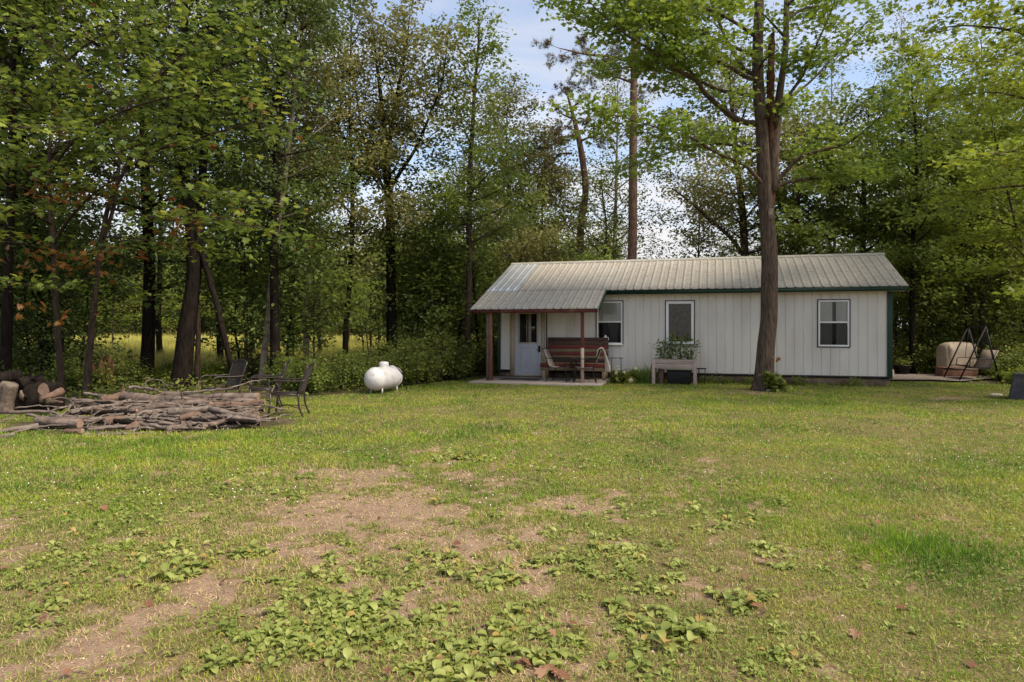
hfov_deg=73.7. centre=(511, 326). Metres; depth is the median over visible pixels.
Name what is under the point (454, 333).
forest tree
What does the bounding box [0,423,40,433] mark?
log
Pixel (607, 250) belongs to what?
forest tree
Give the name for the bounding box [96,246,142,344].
forest tree
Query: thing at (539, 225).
forest tree
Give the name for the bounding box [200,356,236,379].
bush
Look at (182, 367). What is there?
forest tree
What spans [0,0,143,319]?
forest tree
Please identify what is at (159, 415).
stick
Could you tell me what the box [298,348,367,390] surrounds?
bush
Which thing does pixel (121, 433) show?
stick
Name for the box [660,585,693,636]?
plantain
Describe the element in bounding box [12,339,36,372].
bush
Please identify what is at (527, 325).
door
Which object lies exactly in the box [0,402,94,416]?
stick
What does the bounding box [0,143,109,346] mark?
forest tree
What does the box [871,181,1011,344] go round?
forest tree
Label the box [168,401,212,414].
log
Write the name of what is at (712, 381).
wall weed
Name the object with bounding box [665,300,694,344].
window
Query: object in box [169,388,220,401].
stick
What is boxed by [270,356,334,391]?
bush
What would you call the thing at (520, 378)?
doormat
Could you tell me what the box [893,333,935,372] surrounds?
bush
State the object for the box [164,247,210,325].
forest tree
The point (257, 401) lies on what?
log
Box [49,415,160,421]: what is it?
stick
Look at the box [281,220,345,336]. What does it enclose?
forest tree
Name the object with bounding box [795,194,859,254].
forest tree
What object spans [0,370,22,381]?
log
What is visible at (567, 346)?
slatted bench
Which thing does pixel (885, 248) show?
forest tree
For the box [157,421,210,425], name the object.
stick
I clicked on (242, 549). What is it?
plantain
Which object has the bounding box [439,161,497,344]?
forest tree
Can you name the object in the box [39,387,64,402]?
log
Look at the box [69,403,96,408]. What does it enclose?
log
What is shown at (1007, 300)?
forest tree
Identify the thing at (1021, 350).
bush
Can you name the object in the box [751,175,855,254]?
forest tree
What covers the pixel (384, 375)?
propane tank
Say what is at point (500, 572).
plantain
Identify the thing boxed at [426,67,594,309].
birch tree
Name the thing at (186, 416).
log
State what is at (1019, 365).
bush
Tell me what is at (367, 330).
forest tree
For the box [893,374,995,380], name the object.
path
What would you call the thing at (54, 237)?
maple tree
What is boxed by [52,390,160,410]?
stick
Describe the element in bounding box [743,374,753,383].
wall weed
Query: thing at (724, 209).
leafy tree
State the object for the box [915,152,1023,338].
forest tree
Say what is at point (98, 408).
log
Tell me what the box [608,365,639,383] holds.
cream flower plant
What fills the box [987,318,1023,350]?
bush
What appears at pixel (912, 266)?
slender tree
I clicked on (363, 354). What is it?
bush
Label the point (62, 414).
stick
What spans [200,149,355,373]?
forest tree
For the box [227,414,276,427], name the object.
log
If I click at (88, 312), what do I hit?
forest tree
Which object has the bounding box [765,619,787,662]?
plantain
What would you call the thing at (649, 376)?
iris clump
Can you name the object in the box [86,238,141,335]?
forest tree
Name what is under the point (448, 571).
plantain
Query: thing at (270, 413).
stick
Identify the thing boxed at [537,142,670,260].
leafy tree
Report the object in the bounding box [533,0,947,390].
maple tree
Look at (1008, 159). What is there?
maple tree
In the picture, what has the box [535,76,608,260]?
pine tree
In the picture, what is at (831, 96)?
birch tree
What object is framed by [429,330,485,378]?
bush
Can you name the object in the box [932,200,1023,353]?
forest tree
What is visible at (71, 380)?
bush
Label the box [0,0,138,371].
forest tree
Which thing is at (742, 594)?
plantain
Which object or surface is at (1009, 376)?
bush
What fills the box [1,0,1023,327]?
sky
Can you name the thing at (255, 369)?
bush
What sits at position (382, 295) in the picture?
forest tree
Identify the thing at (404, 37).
forest tree
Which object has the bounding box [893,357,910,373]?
plant pot
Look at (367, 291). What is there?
forest tree
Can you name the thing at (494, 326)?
forest tree
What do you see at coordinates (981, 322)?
slender tree
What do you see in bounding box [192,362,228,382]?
bush
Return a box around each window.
[596,300,622,343]
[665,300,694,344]
[817,299,850,347]
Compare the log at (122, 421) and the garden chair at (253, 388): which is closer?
the log at (122, 421)
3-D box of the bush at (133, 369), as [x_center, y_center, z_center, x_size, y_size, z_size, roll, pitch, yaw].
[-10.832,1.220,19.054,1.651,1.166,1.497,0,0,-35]
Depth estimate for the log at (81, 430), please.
10.19 m
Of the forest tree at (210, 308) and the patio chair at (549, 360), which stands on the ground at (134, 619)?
the forest tree at (210, 308)
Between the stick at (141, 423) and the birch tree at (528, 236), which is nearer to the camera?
the stick at (141, 423)
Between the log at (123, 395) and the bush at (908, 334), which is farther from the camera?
the bush at (908, 334)
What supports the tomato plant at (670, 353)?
in the raised planter at (674, 363)
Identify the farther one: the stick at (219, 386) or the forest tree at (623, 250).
the forest tree at (623, 250)
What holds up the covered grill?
on the path
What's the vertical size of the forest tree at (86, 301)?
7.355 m
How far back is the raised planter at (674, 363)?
18.85 m
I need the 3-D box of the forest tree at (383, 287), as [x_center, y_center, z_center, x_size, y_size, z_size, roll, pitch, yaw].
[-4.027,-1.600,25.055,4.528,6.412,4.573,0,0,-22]
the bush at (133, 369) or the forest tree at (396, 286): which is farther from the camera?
the forest tree at (396, 286)
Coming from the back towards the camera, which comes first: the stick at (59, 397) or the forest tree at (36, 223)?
the forest tree at (36, 223)
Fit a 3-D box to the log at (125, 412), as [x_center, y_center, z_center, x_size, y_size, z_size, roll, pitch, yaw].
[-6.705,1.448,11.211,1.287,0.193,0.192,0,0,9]
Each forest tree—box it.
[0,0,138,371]
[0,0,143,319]
[0,0,163,380]
[0,0,255,382]
[0,4,112,316]
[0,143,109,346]
[0,163,69,364]
[0,165,131,357]
[0,190,108,370]
[0,213,99,375]
[2,0,331,389]
[13,171,138,365]
[13,214,137,374]
[19,188,157,366]
[29,240,99,335]
[61,228,103,345]
[64,14,230,353]
[75,246,138,343]
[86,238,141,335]
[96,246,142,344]
[101,0,321,359]
[104,223,163,336]
[126,254,184,328]
[130,232,209,336]
[155,165,325,365]
[156,0,390,385]
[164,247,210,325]
[167,76,300,352]
[172,205,323,381]
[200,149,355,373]
[200,242,242,323]
[200,266,224,334]
[201,252,248,335]
[210,33,371,358]
[248,198,379,367]
[260,137,380,353]
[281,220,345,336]
[316,0,483,354]
[324,245,375,339]
[337,213,397,346]
[338,244,380,335]
[339,245,384,337]
[341,169,480,361]
[349,193,458,355]
[351,237,404,334]
[360,239,426,335]
[362,267,407,336]
[363,213,462,329]
[364,0,561,376]
[364,213,427,333]
[365,186,497,357]
[368,188,484,340]
[380,184,519,350]
[396,178,501,347]
[432,226,514,360]
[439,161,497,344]
[463,201,524,344]
[527,204,563,261]
[590,228,625,259]
[598,210,642,259]
[702,220,739,256]
[732,213,794,256]
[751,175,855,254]
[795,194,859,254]
[807,180,879,251]
[814,99,948,328]
[831,168,1001,348]
[835,34,1003,340]
[841,179,964,331]
[862,203,979,359]
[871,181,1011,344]
[872,106,977,324]
[884,185,1016,333]
[890,223,1007,370]
[893,100,985,195]
[898,212,1023,352]
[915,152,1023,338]
[919,197,1023,352]
[927,37,1023,342]
[927,174,1023,351]
[929,71,1023,326]
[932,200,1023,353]
[991,90,1022,332]
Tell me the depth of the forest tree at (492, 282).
24.72 m
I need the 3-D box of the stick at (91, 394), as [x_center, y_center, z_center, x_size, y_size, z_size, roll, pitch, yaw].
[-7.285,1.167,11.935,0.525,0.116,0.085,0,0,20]
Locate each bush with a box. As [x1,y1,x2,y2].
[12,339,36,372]
[12,356,43,381]
[17,344,77,374]
[25,353,101,391]
[65,347,147,390]
[111,354,155,382]
[138,361,171,383]
[156,358,172,371]
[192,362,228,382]
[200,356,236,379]
[236,355,269,379]
[256,350,315,387]
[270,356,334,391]
[280,353,349,394]
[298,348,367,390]
[323,347,385,389]
[343,344,403,385]
[347,339,407,366]
[371,329,429,357]
[374,337,449,384]
[381,353,423,385]
[385,324,448,373]
[389,320,463,375]
[396,329,456,382]
[406,329,477,381]
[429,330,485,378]
[453,337,498,374]
[471,334,496,371]
[474,327,496,363]
[893,322,940,350]
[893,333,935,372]
[894,327,951,369]
[907,336,954,372]
[922,327,992,352]
[951,322,1022,373]
[972,342,1023,376]
[974,331,1023,374]
[984,352,1023,380]
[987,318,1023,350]
[996,359,1023,382]
[998,344,1023,370]
[1010,356,1023,376]
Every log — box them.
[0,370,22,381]
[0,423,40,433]
[0,433,14,438]
[15,365,43,388]
[34,416,82,428]
[38,381,62,394]
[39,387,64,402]
[64,428,83,433]
[65,410,135,414]
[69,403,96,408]
[71,399,131,416]
[76,414,106,425]
[93,407,137,416]
[99,383,124,402]
[105,413,130,424]
[108,409,173,417]
[113,411,163,425]
[119,389,212,406]
[123,400,180,406]
[124,411,146,430]
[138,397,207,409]
[145,399,206,408]
[161,391,259,398]
[165,416,207,431]
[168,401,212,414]
[178,411,200,420]
[188,413,260,428]
[191,414,256,418]
[201,419,226,429]
[208,405,259,417]
[213,399,265,407]
[214,397,260,406]
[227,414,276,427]
[230,405,262,410]
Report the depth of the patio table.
19.52 m
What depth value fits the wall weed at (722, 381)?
19.14 m
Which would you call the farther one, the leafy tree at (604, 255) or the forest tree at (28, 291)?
the leafy tree at (604, 255)
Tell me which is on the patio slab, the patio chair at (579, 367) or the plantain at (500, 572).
the patio chair at (579, 367)
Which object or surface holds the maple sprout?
on the ground at (134, 619)
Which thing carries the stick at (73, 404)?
on the log at (89, 408)
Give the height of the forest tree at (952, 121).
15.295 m
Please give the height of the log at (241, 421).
0.368 m
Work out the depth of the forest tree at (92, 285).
26.26 m
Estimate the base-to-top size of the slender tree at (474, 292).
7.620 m
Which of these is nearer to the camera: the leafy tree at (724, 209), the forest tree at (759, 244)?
the leafy tree at (724, 209)
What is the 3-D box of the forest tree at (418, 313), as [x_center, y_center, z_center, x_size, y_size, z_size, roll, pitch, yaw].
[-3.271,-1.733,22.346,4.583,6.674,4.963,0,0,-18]
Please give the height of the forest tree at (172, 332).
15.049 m
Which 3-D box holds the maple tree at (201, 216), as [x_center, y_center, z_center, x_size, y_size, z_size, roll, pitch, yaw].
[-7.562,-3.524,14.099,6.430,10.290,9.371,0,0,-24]
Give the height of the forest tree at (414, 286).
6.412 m
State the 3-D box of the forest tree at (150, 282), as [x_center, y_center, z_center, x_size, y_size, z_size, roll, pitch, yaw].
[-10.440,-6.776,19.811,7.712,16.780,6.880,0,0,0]
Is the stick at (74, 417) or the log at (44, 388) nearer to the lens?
the stick at (74, 417)
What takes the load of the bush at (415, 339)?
on the ground at (134, 619)
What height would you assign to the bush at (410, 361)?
1.520 m
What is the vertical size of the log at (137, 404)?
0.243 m
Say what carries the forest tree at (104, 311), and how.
on the ground at (134, 619)
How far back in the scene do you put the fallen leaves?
3.51 m
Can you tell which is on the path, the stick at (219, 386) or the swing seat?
the swing seat
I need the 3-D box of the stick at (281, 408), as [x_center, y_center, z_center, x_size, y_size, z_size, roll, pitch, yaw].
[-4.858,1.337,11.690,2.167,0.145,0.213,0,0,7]
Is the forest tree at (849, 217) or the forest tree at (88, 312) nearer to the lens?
the forest tree at (88, 312)
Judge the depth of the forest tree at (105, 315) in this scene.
21.49 m
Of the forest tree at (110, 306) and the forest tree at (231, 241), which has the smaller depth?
the forest tree at (231, 241)
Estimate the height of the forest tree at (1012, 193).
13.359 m
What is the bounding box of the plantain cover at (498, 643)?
[7,440,1021,681]
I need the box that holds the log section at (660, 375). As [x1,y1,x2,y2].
[658,368,664,382]
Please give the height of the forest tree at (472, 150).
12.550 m
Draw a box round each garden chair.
[200,359,247,393]
[248,360,289,410]
[267,362,314,417]
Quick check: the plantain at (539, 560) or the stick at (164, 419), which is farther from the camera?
the stick at (164, 419)
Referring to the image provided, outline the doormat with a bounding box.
[499,378,541,379]
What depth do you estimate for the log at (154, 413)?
11.08 m
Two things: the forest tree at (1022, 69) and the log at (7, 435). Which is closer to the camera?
the log at (7, 435)
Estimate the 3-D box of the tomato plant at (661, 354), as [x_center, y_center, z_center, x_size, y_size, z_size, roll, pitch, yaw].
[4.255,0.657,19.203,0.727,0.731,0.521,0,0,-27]
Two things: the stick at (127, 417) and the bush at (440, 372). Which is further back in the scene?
the bush at (440, 372)
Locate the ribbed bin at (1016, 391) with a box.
[1008,373,1023,399]
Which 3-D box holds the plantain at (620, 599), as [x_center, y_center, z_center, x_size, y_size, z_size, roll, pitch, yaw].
[0.604,1.488,3.903,0.162,0.233,0.146,0,0,-19]
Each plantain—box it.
[149,552,174,578]
[188,535,212,568]
[230,528,248,558]
[438,537,460,575]
[453,440,469,458]
[490,553,515,582]
[530,541,552,565]
[601,568,630,611]
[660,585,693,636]
[736,575,757,610]
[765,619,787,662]
[769,484,788,502]
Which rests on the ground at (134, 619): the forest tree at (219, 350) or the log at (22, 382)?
the forest tree at (219, 350)
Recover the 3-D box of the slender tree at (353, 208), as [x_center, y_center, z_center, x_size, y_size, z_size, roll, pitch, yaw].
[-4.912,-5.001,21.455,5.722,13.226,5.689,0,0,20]
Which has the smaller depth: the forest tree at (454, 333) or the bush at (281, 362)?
the bush at (281, 362)
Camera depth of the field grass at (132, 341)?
35.81 m
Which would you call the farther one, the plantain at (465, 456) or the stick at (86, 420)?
the stick at (86, 420)
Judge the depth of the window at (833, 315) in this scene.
18.61 m
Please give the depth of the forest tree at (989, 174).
28.53 m
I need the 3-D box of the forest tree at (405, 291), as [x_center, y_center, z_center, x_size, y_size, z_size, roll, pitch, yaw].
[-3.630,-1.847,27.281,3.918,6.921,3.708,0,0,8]
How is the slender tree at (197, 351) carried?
on the ground at (134, 619)
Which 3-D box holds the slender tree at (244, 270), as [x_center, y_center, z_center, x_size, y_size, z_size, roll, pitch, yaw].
[-7.832,-3.434,19.540,4.509,10.070,4.398,0,0,0]
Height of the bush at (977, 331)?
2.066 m
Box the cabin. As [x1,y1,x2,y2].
[470,252,908,386]
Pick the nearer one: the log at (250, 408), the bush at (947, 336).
the log at (250, 408)
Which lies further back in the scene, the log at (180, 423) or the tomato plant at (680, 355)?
the tomato plant at (680, 355)
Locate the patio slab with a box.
[469,376,609,385]
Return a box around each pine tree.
[531,0,669,259]
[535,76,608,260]
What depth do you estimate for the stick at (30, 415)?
10.94 m
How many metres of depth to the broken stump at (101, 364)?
17.41 m
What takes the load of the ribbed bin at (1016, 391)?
on the ground at (134, 619)
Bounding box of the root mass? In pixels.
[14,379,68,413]
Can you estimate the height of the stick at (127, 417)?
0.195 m
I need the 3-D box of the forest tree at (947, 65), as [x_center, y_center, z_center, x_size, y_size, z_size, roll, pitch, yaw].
[18.210,-5.365,29.493,7.076,13.939,8.089,0,0,-35]
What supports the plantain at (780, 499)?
on the ground at (134, 619)
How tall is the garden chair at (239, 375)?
0.969 m
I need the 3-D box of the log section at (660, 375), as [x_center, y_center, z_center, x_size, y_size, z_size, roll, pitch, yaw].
[4.194,1.385,19.169,0.186,0.446,0.178,0,0,-21]
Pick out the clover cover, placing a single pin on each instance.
(668, 678)
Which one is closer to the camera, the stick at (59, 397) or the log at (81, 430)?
the log at (81, 430)
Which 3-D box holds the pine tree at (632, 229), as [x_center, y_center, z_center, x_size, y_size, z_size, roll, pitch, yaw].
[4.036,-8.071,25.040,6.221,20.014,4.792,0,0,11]
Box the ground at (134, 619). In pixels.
[0,329,1023,681]
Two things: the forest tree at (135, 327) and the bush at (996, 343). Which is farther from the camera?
the forest tree at (135, 327)
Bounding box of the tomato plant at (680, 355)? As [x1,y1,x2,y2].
[666,330,686,359]
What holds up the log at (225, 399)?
on the stick
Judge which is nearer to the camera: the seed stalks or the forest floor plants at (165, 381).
the seed stalks
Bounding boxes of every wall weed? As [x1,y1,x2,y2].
[699,372,722,383]
[718,376,733,383]
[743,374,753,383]
[791,376,809,385]
[847,377,866,387]
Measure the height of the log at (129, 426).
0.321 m
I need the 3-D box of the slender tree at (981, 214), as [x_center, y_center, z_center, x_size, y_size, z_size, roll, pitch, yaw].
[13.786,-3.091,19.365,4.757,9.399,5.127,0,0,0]
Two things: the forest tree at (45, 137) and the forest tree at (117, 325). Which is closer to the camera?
the forest tree at (45, 137)
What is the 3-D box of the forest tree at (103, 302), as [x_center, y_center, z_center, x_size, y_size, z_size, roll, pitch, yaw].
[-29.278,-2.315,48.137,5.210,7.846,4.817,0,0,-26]
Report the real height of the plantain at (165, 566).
0.204 m
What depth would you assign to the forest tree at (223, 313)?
45.64 m
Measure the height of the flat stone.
0.057 m
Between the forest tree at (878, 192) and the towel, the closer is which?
the towel
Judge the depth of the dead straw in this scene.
5.34 m
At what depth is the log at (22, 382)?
12.63 m
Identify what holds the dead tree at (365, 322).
on the ground at (134, 619)
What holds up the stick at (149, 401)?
on the log at (123, 395)
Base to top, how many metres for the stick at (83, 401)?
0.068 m
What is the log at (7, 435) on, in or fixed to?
on the ground at (134, 619)
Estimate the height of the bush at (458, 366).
1.738 m
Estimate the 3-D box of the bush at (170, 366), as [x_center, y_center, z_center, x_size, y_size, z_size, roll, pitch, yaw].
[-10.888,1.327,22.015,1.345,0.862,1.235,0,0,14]
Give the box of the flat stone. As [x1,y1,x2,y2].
[989,393,1002,395]
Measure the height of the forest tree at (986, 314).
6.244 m
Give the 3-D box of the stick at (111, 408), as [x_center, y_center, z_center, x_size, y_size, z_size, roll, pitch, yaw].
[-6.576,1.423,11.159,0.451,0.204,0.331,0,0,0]
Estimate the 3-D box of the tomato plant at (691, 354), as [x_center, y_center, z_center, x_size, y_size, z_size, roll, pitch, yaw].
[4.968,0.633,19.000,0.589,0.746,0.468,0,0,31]
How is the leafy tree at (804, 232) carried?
on the ground at (134, 619)
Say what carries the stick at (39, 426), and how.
on the ground at (134, 619)
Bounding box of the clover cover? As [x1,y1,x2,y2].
[0,380,1023,681]
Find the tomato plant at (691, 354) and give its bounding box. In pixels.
[682,336,701,359]
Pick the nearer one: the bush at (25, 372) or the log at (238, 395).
the log at (238, 395)
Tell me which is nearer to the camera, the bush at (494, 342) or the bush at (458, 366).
the bush at (458, 366)
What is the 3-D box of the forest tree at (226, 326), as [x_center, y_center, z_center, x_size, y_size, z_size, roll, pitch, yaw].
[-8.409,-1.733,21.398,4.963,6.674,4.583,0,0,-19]
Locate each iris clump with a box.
[630,368,647,382]
[632,364,657,383]
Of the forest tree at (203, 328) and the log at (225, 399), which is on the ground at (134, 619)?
the forest tree at (203, 328)
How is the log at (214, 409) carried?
on the ground at (134, 619)
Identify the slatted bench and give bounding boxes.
[540,337,607,379]
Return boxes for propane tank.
[364,361,406,392]
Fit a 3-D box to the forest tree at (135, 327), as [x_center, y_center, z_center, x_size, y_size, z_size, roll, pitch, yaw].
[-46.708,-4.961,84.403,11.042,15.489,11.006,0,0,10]
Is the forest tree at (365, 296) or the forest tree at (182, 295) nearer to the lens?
the forest tree at (365, 296)
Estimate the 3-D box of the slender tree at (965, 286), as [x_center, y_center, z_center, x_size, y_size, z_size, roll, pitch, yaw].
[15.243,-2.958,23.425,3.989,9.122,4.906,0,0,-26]
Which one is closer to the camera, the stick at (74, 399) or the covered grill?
the stick at (74, 399)
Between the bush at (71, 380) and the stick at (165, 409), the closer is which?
the stick at (165, 409)
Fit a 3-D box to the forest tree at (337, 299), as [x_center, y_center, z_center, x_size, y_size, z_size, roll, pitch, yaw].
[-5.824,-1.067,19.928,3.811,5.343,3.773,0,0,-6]
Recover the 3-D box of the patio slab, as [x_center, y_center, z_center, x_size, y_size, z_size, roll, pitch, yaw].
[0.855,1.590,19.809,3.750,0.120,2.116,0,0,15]
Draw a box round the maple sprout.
[758,356,792,391]
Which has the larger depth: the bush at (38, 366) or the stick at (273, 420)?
the bush at (38, 366)
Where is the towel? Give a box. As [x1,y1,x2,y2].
[596,347,610,372]
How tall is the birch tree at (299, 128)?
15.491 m
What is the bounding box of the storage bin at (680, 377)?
[666,370,691,384]
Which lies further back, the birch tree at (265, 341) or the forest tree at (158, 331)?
the forest tree at (158, 331)
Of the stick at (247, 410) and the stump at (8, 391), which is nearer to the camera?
the stick at (247, 410)
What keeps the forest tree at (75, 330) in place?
on the ground at (134, 619)
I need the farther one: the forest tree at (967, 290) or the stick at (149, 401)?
the forest tree at (967, 290)
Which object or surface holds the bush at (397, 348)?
on the ground at (134, 619)
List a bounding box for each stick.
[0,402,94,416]
[12,422,88,432]
[15,405,62,408]
[25,413,47,416]
[42,397,77,400]
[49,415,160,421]
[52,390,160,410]
[58,404,75,416]
[70,399,86,411]
[71,394,146,402]
[74,400,136,403]
[81,429,153,435]
[82,391,104,396]
[82,423,148,428]
[83,409,127,421]
[87,425,166,430]
[93,407,128,415]
[99,400,151,407]
[103,415,156,419]
[128,384,168,391]
[129,410,167,415]
[132,415,166,419]
[134,400,172,402]
[139,417,205,429]
[140,411,175,420]
[147,418,178,421]
[150,405,251,410]
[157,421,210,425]
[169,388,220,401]
[182,379,266,393]
[196,402,258,408]
[197,424,247,429]
[210,387,267,399]
[238,407,255,412]
[251,404,285,409]
[256,419,296,421]
[260,411,282,417]
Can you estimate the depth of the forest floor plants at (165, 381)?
16.84 m
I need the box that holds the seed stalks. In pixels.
[211,437,997,668]
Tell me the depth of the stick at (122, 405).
11.67 m
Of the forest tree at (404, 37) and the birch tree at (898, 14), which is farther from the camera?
the birch tree at (898, 14)
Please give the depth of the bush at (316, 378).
16.36 m
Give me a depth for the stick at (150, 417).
10.88 m
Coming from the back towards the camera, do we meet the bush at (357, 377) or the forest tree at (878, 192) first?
the forest tree at (878, 192)
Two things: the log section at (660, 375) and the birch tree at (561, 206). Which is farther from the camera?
the birch tree at (561, 206)
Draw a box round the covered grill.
[936,342,977,369]
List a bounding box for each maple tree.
[0,0,268,394]
[0,0,336,397]
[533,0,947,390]
[874,0,1023,302]
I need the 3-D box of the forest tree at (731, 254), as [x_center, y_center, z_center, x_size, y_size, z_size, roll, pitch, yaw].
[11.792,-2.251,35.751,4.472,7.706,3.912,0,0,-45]
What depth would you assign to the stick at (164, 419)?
10.89 m
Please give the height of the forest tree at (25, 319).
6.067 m
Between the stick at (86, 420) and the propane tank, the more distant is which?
the propane tank
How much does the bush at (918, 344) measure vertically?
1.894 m
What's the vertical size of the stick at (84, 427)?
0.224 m
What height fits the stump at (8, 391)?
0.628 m
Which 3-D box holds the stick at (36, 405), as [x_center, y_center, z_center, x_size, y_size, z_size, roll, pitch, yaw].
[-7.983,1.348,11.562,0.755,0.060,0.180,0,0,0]
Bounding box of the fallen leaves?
[0,409,1019,679]
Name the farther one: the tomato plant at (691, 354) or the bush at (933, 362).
the bush at (933, 362)
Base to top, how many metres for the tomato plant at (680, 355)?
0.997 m
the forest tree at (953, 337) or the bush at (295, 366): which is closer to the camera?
the bush at (295, 366)
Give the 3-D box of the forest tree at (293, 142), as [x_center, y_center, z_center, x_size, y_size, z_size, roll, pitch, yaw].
[-9.053,-5.098,27.711,6.087,13.411,7.309,0,0,-36]
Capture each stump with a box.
[0,381,18,415]
[90,353,115,389]
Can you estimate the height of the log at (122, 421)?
0.264 m
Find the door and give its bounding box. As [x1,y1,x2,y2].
[515,313,540,374]
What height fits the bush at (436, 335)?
2.239 m
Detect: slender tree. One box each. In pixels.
[114,1,291,384]
[146,47,310,382]
[241,0,454,363]
[420,148,530,372]
[831,2,1020,373]
[888,38,1023,343]
[889,107,1023,342]
[892,7,1023,373]
[907,47,1023,257]
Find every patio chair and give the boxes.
[542,348,573,381]
[573,349,600,382]
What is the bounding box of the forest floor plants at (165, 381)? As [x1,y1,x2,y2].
[23,359,1007,401]
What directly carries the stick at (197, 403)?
on the stick
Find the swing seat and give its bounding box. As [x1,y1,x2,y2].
[943,326,1000,381]
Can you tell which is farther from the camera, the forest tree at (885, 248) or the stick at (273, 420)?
the forest tree at (885, 248)
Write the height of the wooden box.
0.325 m
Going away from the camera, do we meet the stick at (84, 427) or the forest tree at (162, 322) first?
the stick at (84, 427)
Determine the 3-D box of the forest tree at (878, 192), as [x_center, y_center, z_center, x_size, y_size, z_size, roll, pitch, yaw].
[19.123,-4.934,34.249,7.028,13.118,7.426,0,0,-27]
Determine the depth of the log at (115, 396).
11.84 m
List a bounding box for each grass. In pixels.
[24,332,497,375]
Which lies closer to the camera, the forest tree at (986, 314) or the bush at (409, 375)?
the bush at (409, 375)
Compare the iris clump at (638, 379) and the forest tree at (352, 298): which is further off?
the forest tree at (352, 298)
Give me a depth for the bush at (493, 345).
25.95 m
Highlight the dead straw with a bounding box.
[0,435,1023,681]
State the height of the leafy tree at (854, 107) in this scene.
11.676 m
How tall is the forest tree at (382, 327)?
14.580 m
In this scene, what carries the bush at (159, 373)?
on the ground at (134, 619)
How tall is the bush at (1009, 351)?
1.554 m
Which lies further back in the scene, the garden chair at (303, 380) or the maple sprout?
the maple sprout
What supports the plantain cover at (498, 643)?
on the ground at (134, 619)
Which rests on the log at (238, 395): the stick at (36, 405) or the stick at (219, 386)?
the stick at (219, 386)
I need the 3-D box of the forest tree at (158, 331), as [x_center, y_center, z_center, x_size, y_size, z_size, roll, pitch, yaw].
[-16.762,-6.587,31.764,7.439,16.392,8.934,0,0,12]
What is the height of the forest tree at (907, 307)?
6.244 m
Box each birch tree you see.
[192,0,374,384]
[231,0,376,363]
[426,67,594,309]
[496,118,609,261]
[543,45,695,260]
[799,32,859,253]
[856,0,955,346]
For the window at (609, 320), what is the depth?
20.32 m
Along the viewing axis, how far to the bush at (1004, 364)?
20.19 m
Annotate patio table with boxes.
[565,357,590,380]
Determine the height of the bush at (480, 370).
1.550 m
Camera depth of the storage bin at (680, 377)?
18.89 m
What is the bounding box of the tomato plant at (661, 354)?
[648,339,669,358]
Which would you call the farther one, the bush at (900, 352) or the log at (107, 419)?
the bush at (900, 352)
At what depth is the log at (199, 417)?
10.94 m
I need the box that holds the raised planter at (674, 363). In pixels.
[652,341,698,384]
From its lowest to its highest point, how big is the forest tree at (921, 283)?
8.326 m
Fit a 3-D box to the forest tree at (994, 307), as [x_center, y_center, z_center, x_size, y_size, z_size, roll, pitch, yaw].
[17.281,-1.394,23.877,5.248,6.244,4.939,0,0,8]
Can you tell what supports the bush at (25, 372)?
on the ground at (134, 619)
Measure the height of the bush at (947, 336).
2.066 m
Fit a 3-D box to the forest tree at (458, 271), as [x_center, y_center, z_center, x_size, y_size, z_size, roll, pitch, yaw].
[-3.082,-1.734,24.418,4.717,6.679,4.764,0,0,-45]
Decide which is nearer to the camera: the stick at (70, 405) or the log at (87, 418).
the log at (87, 418)
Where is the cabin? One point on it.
(835, 320)
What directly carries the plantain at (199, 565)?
on the ground at (134, 619)
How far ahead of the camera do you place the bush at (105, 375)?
17.45 m
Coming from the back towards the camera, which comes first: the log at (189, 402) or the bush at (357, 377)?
the bush at (357, 377)
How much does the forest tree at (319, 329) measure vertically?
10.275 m
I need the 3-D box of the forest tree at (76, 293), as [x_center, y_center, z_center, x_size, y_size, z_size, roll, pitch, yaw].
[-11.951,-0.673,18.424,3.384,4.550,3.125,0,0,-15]
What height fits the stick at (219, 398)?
0.360 m
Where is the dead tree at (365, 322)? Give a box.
[357,315,384,360]
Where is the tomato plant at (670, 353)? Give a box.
[662,333,677,359]
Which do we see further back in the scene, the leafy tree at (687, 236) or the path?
the leafy tree at (687, 236)
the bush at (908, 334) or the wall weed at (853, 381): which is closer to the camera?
the wall weed at (853, 381)
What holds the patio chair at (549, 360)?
on the patio slab
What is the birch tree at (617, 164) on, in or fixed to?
on the ground at (134, 619)
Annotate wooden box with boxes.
[935,367,977,375]
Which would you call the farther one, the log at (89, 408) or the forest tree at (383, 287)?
the forest tree at (383, 287)
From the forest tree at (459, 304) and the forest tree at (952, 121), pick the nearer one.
the forest tree at (459, 304)
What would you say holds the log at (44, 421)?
on the ground at (134, 619)
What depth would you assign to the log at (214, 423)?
10.56 m
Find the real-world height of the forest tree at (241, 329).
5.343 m
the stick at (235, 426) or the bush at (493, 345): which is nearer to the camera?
the stick at (235, 426)
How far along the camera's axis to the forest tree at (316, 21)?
18.29 m
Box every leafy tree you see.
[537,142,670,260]
[637,22,863,256]
[648,162,758,258]
[711,89,912,287]
[754,54,974,336]
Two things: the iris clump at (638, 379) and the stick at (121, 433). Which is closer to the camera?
the stick at (121, 433)
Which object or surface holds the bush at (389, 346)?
on the ground at (134, 619)
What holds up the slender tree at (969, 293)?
on the ground at (134, 619)
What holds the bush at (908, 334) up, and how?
on the ground at (134, 619)

